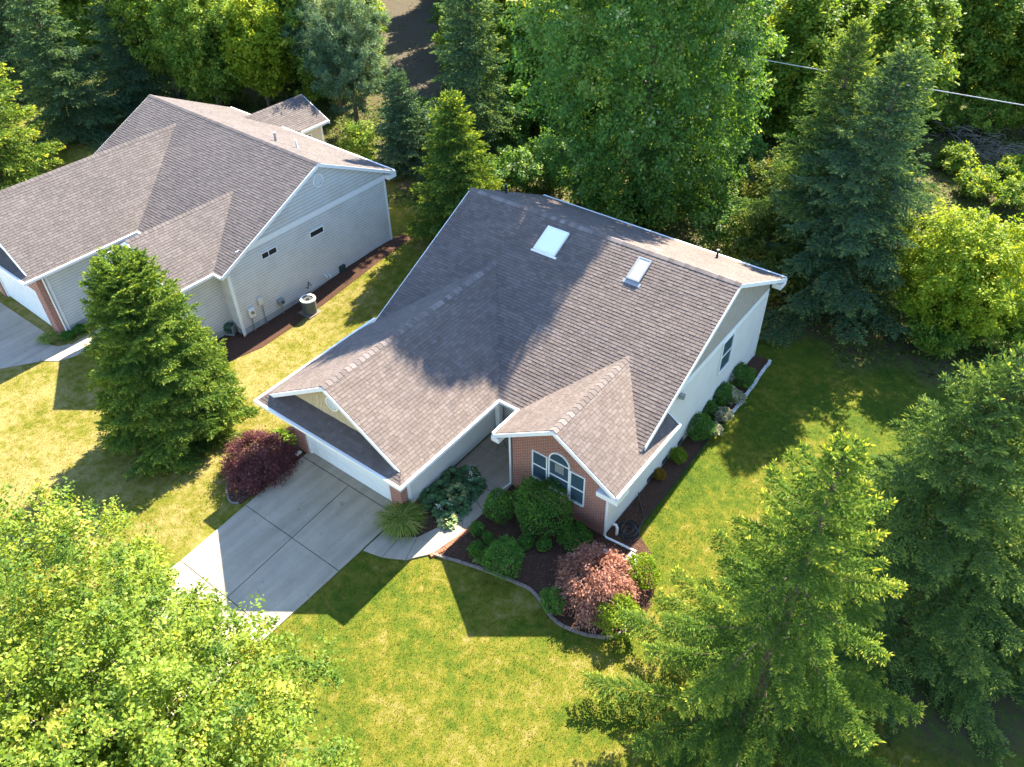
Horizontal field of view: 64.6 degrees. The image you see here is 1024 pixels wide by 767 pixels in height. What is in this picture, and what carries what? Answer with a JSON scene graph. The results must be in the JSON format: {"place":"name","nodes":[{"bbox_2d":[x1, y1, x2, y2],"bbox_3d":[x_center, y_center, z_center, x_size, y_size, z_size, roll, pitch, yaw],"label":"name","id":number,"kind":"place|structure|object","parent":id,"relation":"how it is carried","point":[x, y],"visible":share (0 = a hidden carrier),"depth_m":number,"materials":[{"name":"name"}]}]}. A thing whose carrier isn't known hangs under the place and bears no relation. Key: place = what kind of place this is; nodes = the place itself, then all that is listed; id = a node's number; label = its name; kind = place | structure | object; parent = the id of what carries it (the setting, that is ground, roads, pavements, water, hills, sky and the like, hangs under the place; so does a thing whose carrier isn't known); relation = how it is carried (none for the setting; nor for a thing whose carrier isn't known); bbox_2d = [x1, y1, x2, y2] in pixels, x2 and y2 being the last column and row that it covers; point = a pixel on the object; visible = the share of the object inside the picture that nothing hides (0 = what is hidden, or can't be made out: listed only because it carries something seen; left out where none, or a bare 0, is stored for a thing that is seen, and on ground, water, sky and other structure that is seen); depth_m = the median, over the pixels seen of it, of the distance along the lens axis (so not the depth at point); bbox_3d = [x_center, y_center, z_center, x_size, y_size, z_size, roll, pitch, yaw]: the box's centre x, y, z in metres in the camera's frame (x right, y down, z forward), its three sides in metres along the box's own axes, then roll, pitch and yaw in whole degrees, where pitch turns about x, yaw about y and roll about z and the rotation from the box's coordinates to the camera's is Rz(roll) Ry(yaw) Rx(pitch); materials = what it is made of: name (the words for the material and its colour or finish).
{"place":"outdoors","nodes":[
{"label":"outdoors","id":0,"kind":"place"},
{"bbox_2d":[0,303,43,368],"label":"neighbour driveway","id":1,"kind":"structure","parent":0,"point":[17,334],"depth_m":42.56,"materials":[{"name":"concrete"}]},
{"bbox_2d":[41,327,103,361],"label":"neighbour path","id":2,"kind":"structure","parent":0,"point":[50,352],"depth_m":41.88,"materials":[{"name":"concrete"}]},
{"bbox_2d":[31,453,390,752],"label":"driveway","id":3,"kind":"structure","parent":0,"point":[234,552],"depth_m":31.26,"materials":[{"name":"concrete"}]},
{"bbox_2d":[364,434,512,559],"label":"path","id":4,"kind":"structure","parent":0,"point":[488,459],"depth_m":32.18,"materials":[{"name":"concrete"}]},
{"bbox_2d":[0,0,1023,766],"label":"ground","id":5,"kind":"structure","parent":0,"point":[934,734],"depth_m":31.09,"materials":[{"name":"green plant"}]},
{"bbox_2d":[0,62,65,189],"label":"spruce tree","id":6,"kind":"object","parent":5,"relation":"on","point":[15,154],"visible":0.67,"depth_m":53.10,"materials":[{"name":"green plant"}]},
{"bbox_2d":[0,0,71,111],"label":"spruce tree","id":7,"kind":"object","parent":5,"relation":"on","point":[5,42],"visible":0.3,"depth_m":63.73,"materials":[{"name":"green plant"}]},
{"bbox_2d":[2,0,131,151],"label":"spruce tree","id":8,"kind":"object","parent":5,"relation":"on","point":[72,88],"visible":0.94,"depth_m":57.47,"materials":[{"name":"green plant"}]},
{"bbox_2d":[36,0,117,55],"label":"woodland tree","id":9,"kind":"object","parent":5,"relation":"on","point":[73,9],"visible":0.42,"depth_m":70.02,"materials":[{"name":"green plant"}]},
{"bbox_2d":[76,0,184,117],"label":"spruce tree","id":10,"kind":"object","parent":5,"relation":"on","point":[140,86],"visible":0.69,"depth_m":61.86,"materials":[{"name":"green plant"}]},
{"bbox_2d":[100,0,186,99],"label":"leafy tree","id":11,"kind":"object","parent":5,"relation":"on","point":[151,51],"visible":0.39,"depth_m":60.33,"materials":[{"name":"green plant"}]},
{"bbox_2d":[77,244,262,481],"bbox_3d":[-15.004,-1.041,34.011,7.168,10.668,7.234,26,48,28],"label":"spruce tree","id":12,"kind":"object","parent":5,"relation":"on","point":[172,396],"visible":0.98,"depth_m":33.06,"materials":[{"name":"green plant"}]},
{"bbox_2d":[0,471,372,766],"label":"maple tree","id":13,"kind":"object","parent":5,"relation":"on","point":[114,713],"visible":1,"depth_m":17.70,"materials":[{"name":"green plant"}]},
{"bbox_2d":[0,94,395,345],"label":"house","id":14,"kind":"structure","parent":5,"relation":"on","point":[225,214],"depth_m":42.78,"materials":[{"name":"grey"}]},
{"bbox_2d":[0,270,51,325],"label":"garage door","id":15,"kind":"structure","parent":14,"relation":"in","point":[24,295],"depth_m":43.82,"materials":[{"name":"white metal"}]},
{"bbox_2d":[146,0,251,105],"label":"leafy tree","id":16,"kind":"object","parent":5,"relation":"on","point":[198,44],"visible":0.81,"depth_m":57.83,"materials":[{"name":"green plant"}]},
{"bbox_2d":[159,0,254,105],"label":"woodland tree","id":17,"kind":"object","parent":5,"relation":"on","point":[238,94],"visible":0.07,"depth_m":61.17,"materials":[{"name":"green plant"}]},
{"bbox_2d":[215,0,295,106],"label":"leafy tree","id":18,"kind":"object","parent":5,"relation":"on","point":[260,30],"visible":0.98,"depth_m":58.37,"materials":[{"name":"green plant"}]},
{"bbox_2d":[228,426,305,503],"bbox_3d":[-10.524,3.340,34.770,2.260,0.314,4.850,26,48,28],"label":"maple bed","id":19,"kind":"object","parent":5,"relation":"on","point":[248,495],"visible":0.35,"depth_m":34.11,"materials":[{"name":"brown wood"}]},
{"bbox_2d":[216,423,302,497],"bbox_3d":[-10.633,2.942,33.709,3.403,2.003,3.542,26,48,28],"label":"japanese maple","id":20,"kind":"object","parent":19,"relation":"on","point":[250,468],"visible":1,"depth_m":33.25,"materials":[{"name":"red plant"}]},
{"bbox_2d":[219,234,411,362],"bbox_3d":[-10.605,-4.983,44.907,1.615,0.585,14.297,26,48,28],"label":"neighbour bed","id":21,"kind":"object","parent":5,"relation":"on","point":[263,335],"visible":0.88,"depth_m":44.48,"materials":[{"name":"brown soil"}]},
{"bbox_2d":[298,294,320,318],"bbox_3d":[-10.948,-4.197,43.763,0.960,1.001,0.960,26,48,28],"label":"air conditioner","id":22,"kind":"object","parent":21,"relation":"on","point":[309,310],"visible":1,"depth_m":43.56,"materials":[{"name":"grey metal"}]},
{"bbox_2d":[271,0,361,104],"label":"woodland tree","id":23,"kind":"object","parent":5,"relation":"on","point":[291,19],"visible":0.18,"depth_m":60.11,"materials":[{"name":"green plant"}]},
{"bbox_2d":[279,0,359,114],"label":"pine tree","id":24,"kind":"object","parent":5,"relation":"on","point":[297,39],"visible":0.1,"depth_m":58.13,"materials":[{"name":"green plant"}]},
{"bbox_2d":[294,0,395,127],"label":"pine tree","id":25,"kind":"object","parent":5,"relation":"on","point":[336,40],"visible":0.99,"depth_m":54.67,"materials":[{"name":"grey plant"}]},
{"bbox_2d":[336,118,378,160],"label":"woodland bush","id":26,"kind":"object","parent":5,"relation":"on","point":[358,140],"visible":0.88,"depth_m":54.04,"materials":[{"name":"green plant"}]},
{"bbox_2d":[358,0,390,71],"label":"woodland tree","id":27,"kind":"object","parent":5,"relation":"on","point":[378,4],"visible":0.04,"depth_m":65.37,"materials":[{"name":"green plant"}]},
{"bbox_2d":[370,67,438,182],"bbox_3d":[-7.255,-17.126,53.687,5.026,7.405,5.219,-1,41,1],"label":"fir tree","id":28,"kind":"object","parent":5,"relation":"on","point":[401,124],"visible":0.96,"depth_m":53.35,"materials":[{"name":"green plant"}]},
{"bbox_2d":[376,0,443,100],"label":"dirt clearing","id":29,"kind":"structure","parent":5,"relation":"on","point":[403,15],"depth_m":74.78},
{"bbox_2d":[426,0,449,52],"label":"woodland bush","id":30,"kind":"object","parent":5,"relation":"on","point":[436,16],"visible":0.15,"depth_m":69.39,"materials":[{"name":"green plant"}]},
{"bbox_2d":[401,87,502,240],"bbox_3d":[-3.057,-11.976,46.378,6.994,9.820,7.197,26,48,28],"label":"spruce tree","id":31,"kind":"object","parent":5,"relation":"on","point":[464,173],"visible":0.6,"depth_m":45.23,"materials":[{"name":"green plant"}]},
{"bbox_2d":[432,0,493,87],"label":"woodland tree","id":32,"kind":"object","parent":5,"relation":"on","point":[442,40],"visible":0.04,"depth_m":61.83,"materials":[{"name":"green plant"}]},
{"bbox_2d":[420,0,530,165],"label":"spruce tree","id":33,"kind":"object","parent":5,"relation":"on","point":[481,102],"visible":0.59,"depth_m":50.30,"materials":[{"name":"green plant"}]},
{"bbox_2d":[479,155,510,191],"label":"woodland bush","id":34,"kind":"object","parent":5,"relation":"on","point":[497,172],"visible":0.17,"depth_m":49.87,"materials":[{"name":"green plant"}]},
{"bbox_2d":[226,355,767,638],"bbox_3d":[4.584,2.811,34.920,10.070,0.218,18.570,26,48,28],"label":"planting bed","id":35,"kind":"object","parent":5,"relation":"on","point":[554,552],"visible":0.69,"depth_m":31.32,"materials":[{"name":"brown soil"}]},
{"bbox_2d":[371,497,432,545],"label":"ornamental grass","id":36,"kind":"object","parent":35,"relation":"on","point":[399,518],"depth_m":31.46,"materials":[{"name":"green plant"}]},
{"bbox_2d":[430,499,457,520],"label":"hosta plant","id":37,"kind":"object","parent":35,"relation":"on","point":[437,512],"visible":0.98,"depth_m":32.06,"materials":[{"name":"green plant"}]},
{"bbox_2d":[435,510,461,531],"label":"hosta plant","id":38,"kind":"object","parent":35,"relation":"on","point":[450,524],"visible":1,"depth_m":31.68,"materials":[{"name":"green plant"}]},
{"bbox_2d":[439,466,465,483],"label":"hosta plant","id":39,"kind":"object","parent":35,"relation":"on","point":[446,475],"visible":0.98,"depth_m":33.40,"materials":[{"name":"green plant"}]},
{"bbox_2d":[443,481,469,503],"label":"hosta plant","id":40,"kind":"object","parent":35,"relation":"on","point":[459,486],"visible":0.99,"depth_m":32.76,"materials":[{"name":"green plant"}]},
{"bbox_2d":[446,496,472,517],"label":"hosta plant","id":41,"kind":"object","parent":35,"relation":"on","point":[464,510],"visible":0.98,"depth_m":32.22,"materials":[{"name":"green plant"}]},
{"bbox_2d":[482,486,513,525],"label":"round shrub","id":42,"kind":"object","parent":35,"relation":"on","point":[501,497],"visible":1,"depth_m":31.31,"materials":[{"name":"green plant"}]},
{"bbox_2d":[479,533,525,581],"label":"round shrub","id":43,"kind":"object","parent":35,"relation":"on","point":[510,544],"visible":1,"depth_m":29.48,"materials":[{"name":"green plant"}]},
{"bbox_2d":[509,475,574,541],"bbox_3d":[1.168,4.628,31.221,2.588,2.136,2.713,3,41,5],"label":"round shrub","id":44,"kind":"object","parent":35,"relation":"on","point":[523,489],"visible":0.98,"depth_m":30.68,"materials":[{"name":"green plant"}]},
{"bbox_2d":[538,585,568,615],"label":"round shrub","id":45,"kind":"object","parent":35,"relation":"on","point":[547,595],"visible":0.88,"depth_m":28.37,"materials":[{"name":"green plant"}]},
{"bbox_2d":[556,520,594,552],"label":"round shrub","id":46,"kind":"object","parent":35,"relation":"on","point":[578,525],"visible":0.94,"depth_m":30.59,"materials":[{"name":"green plant"}]},
{"bbox_2d":[547,539,646,633],"bbox_3d":[2.946,6.869,28.760,3.639,2.021,3.570,26,48,28],"label":"japanese maple","id":47,"kind":"object","parent":35,"relation":"on","point":[608,582],"visible":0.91,"depth_m":28.30,"materials":[{"name":"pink plant"}]},
{"bbox_2d":[591,591,644,642],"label":"round shrub","id":48,"kind":"object","parent":35,"relation":"on","point":[611,612],"visible":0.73,"depth_m":27.59,"materials":[{"name":"green plant"}]},
{"bbox_2d":[618,492,644,541],"bbox_3d":[4.726,5.205,31.781,0.948,0.260,2.388,13,43,16],"label":"garden hose","id":49,"kind":"object","parent":35,"relation":"on","point":[632,531],"visible":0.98,"depth_m":31.40,"materials":[{"name":"black rubber"}]},
{"bbox_2d":[624,551,661,589],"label":"round shrub","id":50,"kind":"object","parent":35,"relation":"on","point":[640,560],"visible":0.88,"depth_m":29.04,"materials":[{"name":"green plant"}]},
{"bbox_2d":[686,411,716,441],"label":"round shrub","id":51,"kind":"object","parent":35,"relation":"on","point":[699,429],"visible":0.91,"depth_m":34.67,"materials":[{"name":"green plant"}]},
{"bbox_2d":[712,406,733,422],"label":"variegated shrub","id":52,"kind":"object","parent":35,"relation":"on","point":[726,414],"visible":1,"depth_m":35.63,"materials":[{"name":"green plant"}]},
{"bbox_2d":[712,381,734,406],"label":"round shrub","id":53,"kind":"object","parent":35,"relation":"on","point":[721,389],"visible":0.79,"depth_m":36.26,"materials":[{"name":"green plant"}]},
{"bbox_2d":[729,361,757,387],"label":"round shrub","id":54,"kind":"object","parent":35,"relation":"on","point":[741,371],"visible":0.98,"depth_m":37.19,"materials":[{"name":"green plant"}]},
{"bbox_2d":[482,95,535,159],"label":"woodland bush","id":55,"kind":"object","parent":5,"relation":"on","point":[515,133],"visible":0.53,"depth_m":54.09,"materials":[{"name":"green plant"}]},
{"bbox_2d":[0,0,1023,389],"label":"woodland undergrowth","id":56,"kind":"object","parent":5,"relation":"on","point":[562,192],"visible":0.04,"depth_m":52.61,"materials":[{"name":"green plant"}]},
{"bbox_2d":[476,0,547,124],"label":"woodland tree","id":57,"kind":"object","parent":5,"relation":"on","point":[507,47],"visible":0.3,"depth_m":55.21,"materials":[{"name":"green plant"}]},
{"bbox_2d":[493,144,543,193],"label":"woodland bush","id":58,"kind":"object","parent":5,"relation":"on","point":[517,168],"visible":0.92,"depth_m":50.74,"materials":[{"name":"green plant"}]},
{"bbox_2d":[253,184,786,552],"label":"brick front house","id":59,"kind":"structure","parent":5,"relation":"on","point":[589,360],"depth_m":32.14,"materials":[{"name":"brown"}]},
{"bbox_2d":[309,437,390,500],"bbox_3d":[-6.703,2.989,33.052,4.680,2.314,0.062,26,48,28],"label":"garage door","id":60,"kind":"structure","parent":59,"relation":"in","point":[319,449],"depth_m":33.43,"materials":[{"name":"white metal"}]},
{"bbox_2d":[532,449,547,482],"bbox_3d":[1.063,3.236,31.376,0.720,1.520,0.080,26,48,28],"label":"window","id":61,"kind":"structure","parent":59,"relation":"in","point":[539,461],"depth_m":31.33,"materials":[{"name":"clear glass"}]},
{"bbox_2d":[548,452,569,496],"bbox_3d":[1.777,3.417,30.815,0.970,2.090,0.080,26,48,28],"label":"arched window","id":62,"kind":"structure","parent":59,"relation":"in","point":[558,465],"depth_m":30.73,"materials":[{"name":"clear glass"}]},
{"bbox_2d":[569,470,585,506],"bbox_3d":[2.453,3.997,30.648,0.680,1.600,0.080,26,48,28],"label":"window","id":63,"kind":"structure","parent":59,"relation":"in","point":[577,483],"depth_m":30.64,"materials":[{"name":"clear glass"}]},
{"bbox_2d":[717,330,735,375],"bbox_3d":[9.312,-1.327,35.171,0.050,1.800,1.180,26,48,28],"label":"window","id":64,"kind":"structure","parent":59,"relation":"in","point":[726,352],"depth_m":35.17,"materials":[{"name":"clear glass"}]},
{"bbox_2d":[432,552,634,639],"bbox_3d":[0.470,7.757,29.215,8.020,0.170,1.113,16,44,19],"label":"bed edging","id":65,"kind":"object","parent":5,"relation":"on","point":[551,616],"visible":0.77,"depth_m":29.36,"materials":[{"name":"beige concrete"}]},
{"bbox_2d":[504,0,579,131],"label":"woodland tree","id":66,"kind":"object","parent":5,"relation":"on","point":[534,76],"visible":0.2,"depth_m":55.94,"materials":[{"name":"green plant"}]},
{"bbox_2d":[524,124,574,192],"bbox_3d":[2.597,-14.383,52.273,3.512,4.077,3.777,-21,45,-21],"label":"woodland bush","id":67,"kind":"object","parent":5,"relation":"on","point":[553,182],"visible":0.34,"depth_m":51.86,"materials":[{"name":"green plant"}]},
{"bbox_2d":[557,162,605,205],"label":"woodland bush","id":68,"kind":"object","parent":5,"relation":"on","point":[574,185],"visible":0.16,"depth_m":49.67,"materials":[{"name":"green plant"}]},
{"bbox_2d":[568,0,636,113],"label":"woodland tree","id":69,"kind":"object","parent":5,"relation":"on","point":[577,5],"visible":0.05,"depth_m":56.99,"materials":[{"name":"green plant"}]},
{"bbox_2d":[499,0,793,231],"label":"maple tree","id":70,"kind":"object","parent":5,"relation":"on","point":[682,89],"visible":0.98,"depth_m":42.07,"materials":[{"name":"green plant"}]},
{"bbox_2d":[686,184,747,251],"bbox_3d":[11.556,-8.870,45.554,3.920,3.960,3.522,26,48,28],"label":"woodland bush","id":71,"kind":"object","parent":5,"relation":"on","point":[715,217],"visible":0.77,"depth_m":44.91,"materials":[{"name":"green plant"}]},
{"bbox_2d":[691,1,779,125],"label":"woodland tree","id":72,"kind":"object","parent":5,"relation":"on","point":[741,75],"visible":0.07,"depth_m":55.15,"materials":[{"name":"green plant"}]},
{"bbox_2d":[708,123,770,184],"bbox_3d":[14.088,-14.585,51.634,4.343,4.532,4.033,26,48,28],"label":"woodland bush","id":73,"kind":"object","parent":5,"relation":"on","point":[756,154],"visible":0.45,"depth_m":50.64,"materials":[{"name":"green plant"}]},
{"bbox_2d":[579,427,927,766],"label":"spruce tree","id":74,"kind":"object","parent":5,"relation":"on","point":[735,627],"visible":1,"depth_m":21.25,"materials":[{"name":"green plant"}]},
{"bbox_2d":[720,203,789,266],"bbox_3d":[13.181,-7.666,43.641,3.416,4.599,4.309,-21,45,-21],"label":"woodland bush","id":75,"kind":"object","parent":5,"relation":"on","point":[755,251],"visible":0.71,"depth_m":43.00,"materials":[{"name":"green plant"}]},
{"bbox_2d":[728,148,792,211],"bbox_3d":[14.918,-11.568,48.254,4.084,4.380,3.911,26,48,28],"label":"woodland bush","id":76,"kind":"object","parent":5,"relation":"on","point":[760,188],"visible":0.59,"depth_m":47.63,"materials":[{"name":"green plant"}]},
{"bbox_2d":[756,240,817,302],"bbox_3d":[14.206,-5.771,42.253,3.264,3.530,3.626,-7,41,-7],"label":"woodland bush","id":77,"kind":"object","parent":5,"relation":"on","point":[792,280],"visible":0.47,"depth_m":41.39,"materials":[{"name":"green plant"}]},
{"bbox_2d":[717,15,885,308],"bbox_3d":[15.798,-10.648,41.053,9.242,15.257,9.852,26,48,28],"label":"spruce tree","id":78,"kind":"object","parent":5,"relation":"on","point":[827,97],"visible":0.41,"depth_m":39.30,"materials":[{"name":"green plant"}]},
{"bbox_2d":[754,0,851,142],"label":"woodland tree","id":79,"kind":"object","parent":5,"relation":"on","point":[789,85],"visible":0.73,"depth_m":52.31,"materials":[{"name":"green plant"}]},
{"bbox_2d":[801,0,882,116],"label":"woodland tree","id":80,"kind":"object","parent":5,"relation":"on","point":[856,8],"visible":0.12,"depth_m":52.33,"materials":[{"name":"green plant"}]},
{"bbox_2d":[736,37,954,348],"bbox_3d":[17.062,-8.656,38.877,11.955,14.934,11.820,26,48,28],"label":"spruce tree","id":81,"kind":"object","parent":5,"relation":"on","point":[878,260],"visible":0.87,"depth_m":37.95,"materials":[{"name":"green plant"}]},
{"bbox_2d":[727,342,1023,766],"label":"spruce tree","id":82,"kind":"object","parent":5,"relation":"on","point":[931,564],"visible":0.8,"depth_m":22.98,"materials":[{"name":"green plant"}]},
{"bbox_2d":[823,0,944,152],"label":"woodland tree","id":83,"kind":"object","parent":5,"relation":"on","point":[899,20],"visible":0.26,"depth_m":49.56,"materials":[{"name":"green plant"}]},
{"bbox_2d":[878,0,966,138],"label":"woodland tree","id":84,"kind":"object","parent":5,"relation":"on","point":[948,10],"visible":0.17,"depth_m":52.63,"materials":[{"name":"green plant"}]},
{"bbox_2d":[903,308,974,360],"bbox_3d":[20.380,-2.251,38.805,3.268,2.530,3.224,26,48,28],"label":"woodland bush","id":85,"kind":"object","parent":5,"relation":"on","point":[930,341],"visible":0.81,"depth_m":38.14,"materials":[{"name":"green plant"}]},
{"bbox_2d":[924,90,981,133],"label":"woodland bush","id":86,"kind":"object","parent":5,"relation":"on","point":[948,114],"visible":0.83,"depth_m":56.84,"materials":[{"name":"green plant"}]},
{"bbox_2d":[887,197,1023,341],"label":"leafy tree","id":87,"kind":"object","parent":5,"relation":"on","point":[971,258],"visible":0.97,"depth_m":36.56,"materials":[{"name":"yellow plant"}]},
{"bbox_2d":[931,141,979,174],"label":"woodland bush","id":88,"kind":"object","parent":5,"relation":"on","point":[953,158],"visible":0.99,"depth_m":52.69,"materials":[{"name":"green plant"}]},
{"bbox_2d":[902,494,1023,704],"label":"spruce tree","id":89,"kind":"object","parent":5,"relation":"on","point":[1018,656],"visible":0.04,"depth_m":25.40,"materials":[{"name":"green plant"}]},
{"bbox_2d":[939,0,1000,93],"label":"woodland tree","id":90,"kind":"object","parent":5,"relation":"on","point":[969,11],"visible":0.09,"depth_m":56.41,"materials":[{"name":"green plant"}]},
{"bbox_2d":[923,116,1023,176],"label":"brush pile","id":91,"kind":"object","parent":5,"relation":"on","point":[970,134],"visible":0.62,"depth_m":55.48,"materials":[{"name":"brown wood"}]},
{"bbox_2d":[953,164,1000,199],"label":"woodland bush","id":92,"kind":"object","parent":5,"relation":"on","point":[977,182],"visible":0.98,"depth_m":50.04,"materials":[{"name":"green plant"}]},
{"bbox_2d":[937,283,1022,350],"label":"woodland bush","id":93,"kind":"object","parent":5,"relation":"on","point":[989,344],"visible":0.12,"depth_m":38.17,"materials":[{"name":"green plant"}]},
{"bbox_2d":[937,0,1023,108],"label":"woodland tree","id":94,"kind":"object","parent":5,"relation":"on","point":[1005,20],"visible":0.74,"depth_m":56.56,"materials":[{"name":"green plant"}]},
{"bbox_2d":[963,86,1020,139],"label":"woodland bush","id":95,"kind":"object","parent":5,"relation":"on","point":[983,110],"visible":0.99,"depth_m":55.95,"materials":[{"name":"green plant"}]},
{"bbox_2d":[987,295,1023,354],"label":"woodland bush","id":96,"kind":"object","parent":5,"relation":"on","point":[1015,336],"visible":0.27,"depth_m":37.91,"materials":[{"name":"green plant"}]},
{"bbox_2d":[991,171,1023,214],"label":"woodland bush","id":97,"kind":"object","parent":5,"relation":"on","point":[1011,193],"visible":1,"depth_m":48.74,"materials":[{"name":"green plant"}]},
{"bbox_2d":[992,6,1023,113],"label":"woodland tree","id":98,"kind":"object","parent":5,"relation":"on","point":[1017,69],"visible":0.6,"depth_m":57.11,"materials":[{"name":"green plant"}]},
{"bbox_2d":[992,152,1023,184],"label":"woodland bush","id":99,"kind":"object","parent":5,"relation":"on","point":[1013,165],"visible":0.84,"depth_m":51.81,"materials":[{"name":"green plant"}]},
{"bbox_2d":[994,86,1023,133],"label":"woodland bush","id":100,"kind":"object","parent":5,"relation":"on","point":[1020,109],"visible":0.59,"depth_m":56.83,"materials":[{"name":"green plant"}]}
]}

